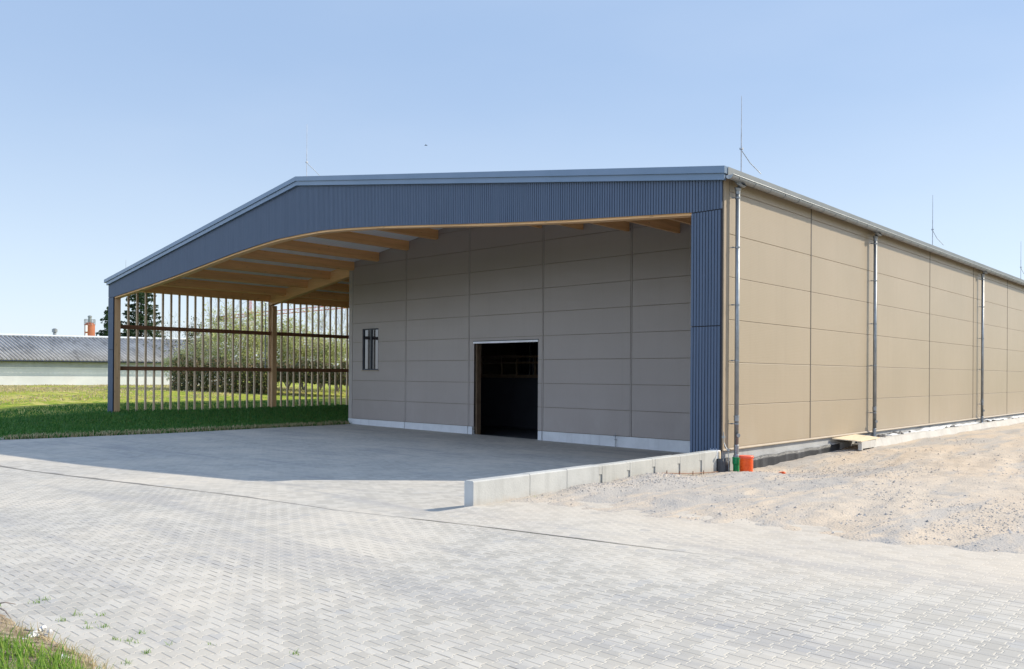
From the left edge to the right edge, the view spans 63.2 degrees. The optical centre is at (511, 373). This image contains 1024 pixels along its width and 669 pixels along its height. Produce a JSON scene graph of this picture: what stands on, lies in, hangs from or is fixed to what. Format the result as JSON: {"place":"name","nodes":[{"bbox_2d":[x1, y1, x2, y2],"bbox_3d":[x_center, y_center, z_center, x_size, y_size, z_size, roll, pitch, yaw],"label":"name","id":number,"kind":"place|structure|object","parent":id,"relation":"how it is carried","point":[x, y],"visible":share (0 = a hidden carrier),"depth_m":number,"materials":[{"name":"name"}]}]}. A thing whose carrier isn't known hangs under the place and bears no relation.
{"place":"outdoors","nodes":[
{"label":"outdoors","id":0,"kind":"place"},
{"bbox_2d":[0,384,348,404],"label":"dry lawn grass","id":1,"kind":"structure","parent":0,"point":[10,388],"depth_m":60.38,"materials":[{"name":"green plant"}]},
{"bbox_2d":[1,420,348,439],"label":"border grass","id":2,"kind":"structure","parent":0,"point":[37,436],"depth_m":33.89,"materials":[{"name":"green plant"}]},
{"bbox_2d":[0,372,669,550],"bbox_3d":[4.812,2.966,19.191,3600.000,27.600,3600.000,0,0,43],"label":"ground","id":3,"kind":"structure","parent":0,"point":[35,403],"depth_m":52.35,"materials":[{"name":"green plant"}]},
{"bbox_2d":[84,315,94,335],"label":"silo","id":4,"kind":"object","parent":3,"relation":"on","point":[89,327],"visible":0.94,"depth_m":199.21,"materials":[{"name":"paint"}]},
{"bbox_2d":[95,306,124,336],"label":"spruce tree","id":5,"kind":"object","parent":3,"relation":"on","point":[104,332],"visible":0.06,"depth_m":106.51,"materials":[{"name":"green plant"}]},
{"bbox_2d":[0,328,237,384],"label":"farm building","id":6,"kind":"structure","parent":3,"relation":"on","point":[36,359],"depth_m":83.94,"materials":[{"name":"metal"}]},
{"bbox_2d":[121,292,164,337],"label":"spruce tree","id":7,"kind":"object","parent":3,"relation":"on","point":[141,317],"visible":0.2,"depth_m":109.48,"materials":[{"name":"green plant"}]},
{"bbox_2d":[0,399,351,439],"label":"bank grass","id":8,"kind":"structure","parent":3,"relation":"on","point":[48,426],"depth_m":41.51,"materials":[{"name":"green plant"}]},
{"bbox_2d":[135,316,220,384],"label":"leafy tree","id":9,"kind":"object","parent":3,"relation":"on","point":[191,339],"visible":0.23,"depth_m":70.75,"materials":[{"name":"green plant"}]},
{"bbox_2d":[164,338,200,383],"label":"leafy tree","id":10,"kind":"object","parent":3,"relation":"on","point":[190,356],"visible":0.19,"depth_m":66.47,"materials":[{"name":"green plant"}]},
{"bbox_2d":[157,309,231,374],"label":"bare tree","id":11,"kind":"object","parent":3,"relation":"on","point":[189,334],"visible":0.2,"depth_m":75.38,"materials":[{"name":"green plant"}]},
{"bbox_2d":[188,321,237,385],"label":"leafy tree","id":12,"kind":"object","parent":3,"relation":"on","point":[199,354],"visible":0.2,"depth_m":67.06,"materials":[{"name":"green plant"}]},
{"bbox_2d":[188,299,252,381],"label":"bare tree","id":13,"kind":"object","parent":3,"relation":"on","point":[222,316],"visible":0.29,"depth_m":70.97,"materials":[{"name":"green plant"}]},
{"bbox_2d":[191,300,267,380],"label":"leafy tree","id":14,"kind":"object","parent":3,"relation":"on","point":[229,352],"visible":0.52,"depth_m":65.48,"materials":[{"name":"green plant"}]},
{"bbox_2d":[206,302,285,385],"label":"leafy tree","id":15,"kind":"object","parent":3,"relation":"on","point":[251,318],"visible":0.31,"depth_m":66.61,"materials":[{"name":"green plant"}]},
{"bbox_2d":[172,354,348,393],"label":"hedge","id":16,"kind":"object","parent":3,"relation":"on","point":[214,380],"visible":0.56,"depth_m":62.15,"materials":[{"name":"green plant"}]},
{"bbox_2d":[249,308,297,385],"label":"leafy tree","id":17,"kind":"object","parent":3,"relation":"on","point":[267,344],"visible":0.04,"depth_m":69.43,"materials":[{"name":"green plant"}]},
{"bbox_2d":[237,304,322,386],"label":"leafy tree","id":18,"kind":"object","parent":3,"relation":"on","point":[291,340],"visible":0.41,"depth_m":67.61,"materials":[{"name":"green plant"}]},
{"bbox_2d":[216,301,344,345],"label":"tower crane","id":19,"kind":"object","parent":3,"relation":"on","point":[250,302],"visible":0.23,"depth_m":349.43,"materials":[{"name":"metal"}]},
{"bbox_2d":[277,314,339,389],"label":"leafy tree","id":20,"kind":"object","parent":3,"relation":"on","point":[291,356],"visible":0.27,"depth_m":68.42,"materials":[{"name":"green plant"}]},
{"bbox_2d":[295,325,348,391],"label":"leafy tree","id":21,"kind":"object","parent":3,"relation":"on","point":[332,352],"visible":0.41,"depth_m":67.63,"materials":[{"name":"green plant"}]},
{"bbox_2d":[302,307,345,332],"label":"bare tree","id":22,"kind":"object","parent":3,"relation":"on","point":[322,319],"visible":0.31,"depth_m":73.17,"materials":[{"name":"green plant"}]},
{"bbox_2d":[302,324,348,389],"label":"leafy tree","id":23,"kind":"object","parent":3,"relation":"on","point":[320,386],"visible":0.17,"depth_m":69.61,"materials":[{"name":"green plant"}]},
{"bbox_2d":[322,307,348,360],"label":"bare tree","id":24,"kind":"object","parent":3,"relation":"on","point":[338,324],"visible":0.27,"depth_m":74.25,"materials":[{"name":"green plant"}]},
{"bbox_2d":[104,166,1023,469],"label":"timber hall","id":25,"kind":"structure","parent":3,"relation":"on","point":[692,308],"depth_m":31.94,"materials":[{"name":"metal"}]},
{"bbox_2d":[305,151,319,175],"bbox_3d":[-7.460,-8.319,31.485,0.699,2.100,0.092,0,0,-32],"label":"lightning rod","id":26,"kind":"object","parent":25,"relation":"on","point":[306,162],"visible":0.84,"depth_m":31.31,"materials":[{"name":"metal"}]},
{"bbox_2d":[361,328,378,370],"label":"window","id":27,"kind":"structure","parent":25,"relation":"in","point":[370,336],"depth_m":43.02,"materials":[{"name":"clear glass"}]},
{"bbox_2d":[722,432,729,471],"bbox_3d":[4.903,1.913,19.088,0.074,1.120,0.226,0,0,-31],"label":"earthing rod","id":28,"kind":"object","parent":25,"relation":"attached to","point":[723,437],"visible":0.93,"depth_m":19.00,"materials":[{"name":"metal"}]},
{"bbox_2d":[732,455,739,471],"bbox_3d":[5.227,2.210,19.413,0.186,0.632,0.186,0,0,43],"label":"drain socket","id":29,"kind":"object","parent":25,"relation":"attached to","point":[735,461],"visible":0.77,"depth_m":19.35,"materials":[{"name":"green plastic"}]},
{"bbox_2d":[739,96,760,173],"bbox_3d":[5.718,-5.675,19.986,0.698,1.850,0.092,0,0,-32],"label":"lightning rod","id":30,"kind":"object","parent":25,"relation":"attached to","point":[741,148],"visible":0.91,"depth_m":19.81,"materials":[{"name":"metal"}]},
{"bbox_2d":[739,443,839,468],"bbox_3d":[7.405,2.329,21.934,0.021,0.633,6.301,0,0,43],"label":"dimple membrane","id":31,"kind":"object","parent":25,"relation":"attached to","point":[765,460],"visible":0.46,"depth_m":21.77,"materials":[{"name":"black plastic"}]},
{"bbox_2d":[931,203,937,244],"bbox_3d":[15.644,-5.588,30.625,0.698,1.850,0.092,0,0,-32],"label":"lightning rod","id":32,"kind":"object","parent":25,"relation":"attached to","point":[932,229],"visible":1,"depth_m":30.45,"materials":[{"name":"metal"}]},
{"bbox_2d":[852,417,1023,447],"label":"concrete ledge","id":33,"kind":"object","parent":25,"relation":"attached to","point":[891,439],"visible":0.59,"depth_m":29.27,"materials":[{"name":"grey concrete"}]},
{"bbox_2d":[885,422,984,435],"bbox_3d":[15.603,1.998,30.401,0.494,0.163,10.701,0,0,43],"label":"plastic film","id":34,"kind":"object","parent":33,"relation":"on","point":[931,428],"visible":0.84,"depth_m":29.72,"materials":[{"name":"white plastic"}]},
{"bbox_2d":[870,417,1018,436],"bbox_3d":[17.950,2.051,32.938,0.580,0.257,21.490,0,0,43],"label":"rubble","id":35,"kind":"object","parent":33,"relation":"on","point":[883,435],"visible":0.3,"depth_m":26.86,"materials":[{"name":"grey stone"}]},
{"bbox_2d":[984,415,1023,420],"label":"plastic film","id":36,"kind":"object","parent":33,"relation":"on","point":[1004,418],"visible":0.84,"depth_m":37.50,"materials":[{"name":"white plastic"}]},
{"bbox_2d":[464,448,719,506],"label":"retaining wall","id":37,"kind":"structure","parent":3,"relation":"on","point":[482,491],"depth_m":15.25,"materials":[{"name":"concrete"}]},
{"bbox_2d":[717,458,729,471],"bbox_3d":[4.866,2.257,19.100,0.360,0.632,0.187,0,0,-38],"label":"dimple membrane","id":38,"kind":"object","parent":37,"relation":"attached to","point":[722,465],"visible":0.43,"depth_m":19.00,"materials":[{"name":"black plastic"}]},
{"bbox_2d":[0,424,683,518],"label":"forecourt","id":39,"kind":"structure","parent":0,"point":[383,471],"depth_m":23.16,"materials":[{"name":"grey concrete"}]},
{"bbox_2d":[0,467,1023,668],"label":"paved yard","id":40,"kind":"structure","parent":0,"point":[189,576],"depth_m":7.82,"materials":[{"name":"grey concrete"}]},
{"bbox_2d":[0,614,115,668],"bbox_3d":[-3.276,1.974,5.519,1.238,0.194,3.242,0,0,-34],"label":"verge grass","id":41,"kind":"structure","parent":40,"relation":"on","point":[42,660],"depth_m":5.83,"materials":[{"name":"green plant"}]},
{"bbox_2d":[0,602,61,647],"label":"verge twigs","id":42,"kind":"object","parent":41,"relation":"on","point":[24,629],"visible":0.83,"depth_m":6.96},
{"bbox_2d":[22,625,70,658],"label":"pale stones","id":43,"kind":"object","parent":41,"relation":"on","point":[43,627],"visible":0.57,"depth_m":6.63,"materials":[{"name":"white stone"}]},
{"bbox_2d":[0,607,133,668],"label":"dry grass","id":44,"kind":"structure","parent":41,"relation":"on","point":[78,655],"depth_m":6.20,"materials":[{"name":"plant"}]},
{"bbox_2d":[0,496,535,665],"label":"weeds","id":45,"kind":"object","parent":40,"relation":"on","point":[139,632],"visible":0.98,"depth_m":6.81,"materials":[{"name":"green plant"}]},
{"bbox_2d":[0,465,752,560],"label":"edging row","id":46,"kind":"object","parent":40,"relation":"on","point":[325,508],"visible":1,"depth_m":13.55,"materials":[{"name":"concrete"}]},
{"bbox_2d":[0,0,1023,368],"label":"sky","id":47,"kind":"structure","parent":0,"point":[128,128],"materials":[{"name":"blue"}]},
{"bbox_2d":[399,498,1023,595],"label":"paved apron","id":48,"kind":"object","parent":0,"point":[808,546],"visible":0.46,"depth_m":10.49,"materials":[{"name":"grey concrete"}]},
{"bbox_2d":[506,422,1023,553],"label":"gravel yard","id":49,"kind":"structure","parent":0,"point":[957,489],"depth_m":14.58,"materials":[{"name":"beige gravel"}]},
{"bbox_2d":[666,470,718,473],"bbox_3d":[3.855,2.166,18.073,0.034,0.257,2.651,0,0,43],"label":"earthing strip","id":50,"kind":"object","parent":49,"relation":"on","point":[703,472],"visible":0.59,"depth_m":18.14,"materials":[{"name":"silver metal"}]},
{"bbox_2d":[739,455,753,471],"bbox_3d":[5.373,2.166,19.101,0.336,0.562,0.336,0,0,43],"label":"inspection shaft","id":51,"kind":"object","parent":49,"relation":"on","point":[746,462],"visible":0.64,"depth_m":18.98,"materials":[{"name":"orange plastic"}]},
{"bbox_2d":[527,436,1023,549],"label":"gravel stones","id":52,"kind":"object","parent":49,"relation":"on","point":[682,477],"visible":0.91,"depth_m":15.15,"materials":[{"name":"beige gravel"}]},
{"bbox_2d":[832,434,879,449],"bbox_3d":[10.048,2.015,24.300,0.680,0.365,1.900,0,0,43],"label":"board cover","id":53,"kind":"object","parent":49,"relation":"on","point":[864,441],"visible":1,"depth_m":24.09,"materials":[{"name":"wood"}]}
]}

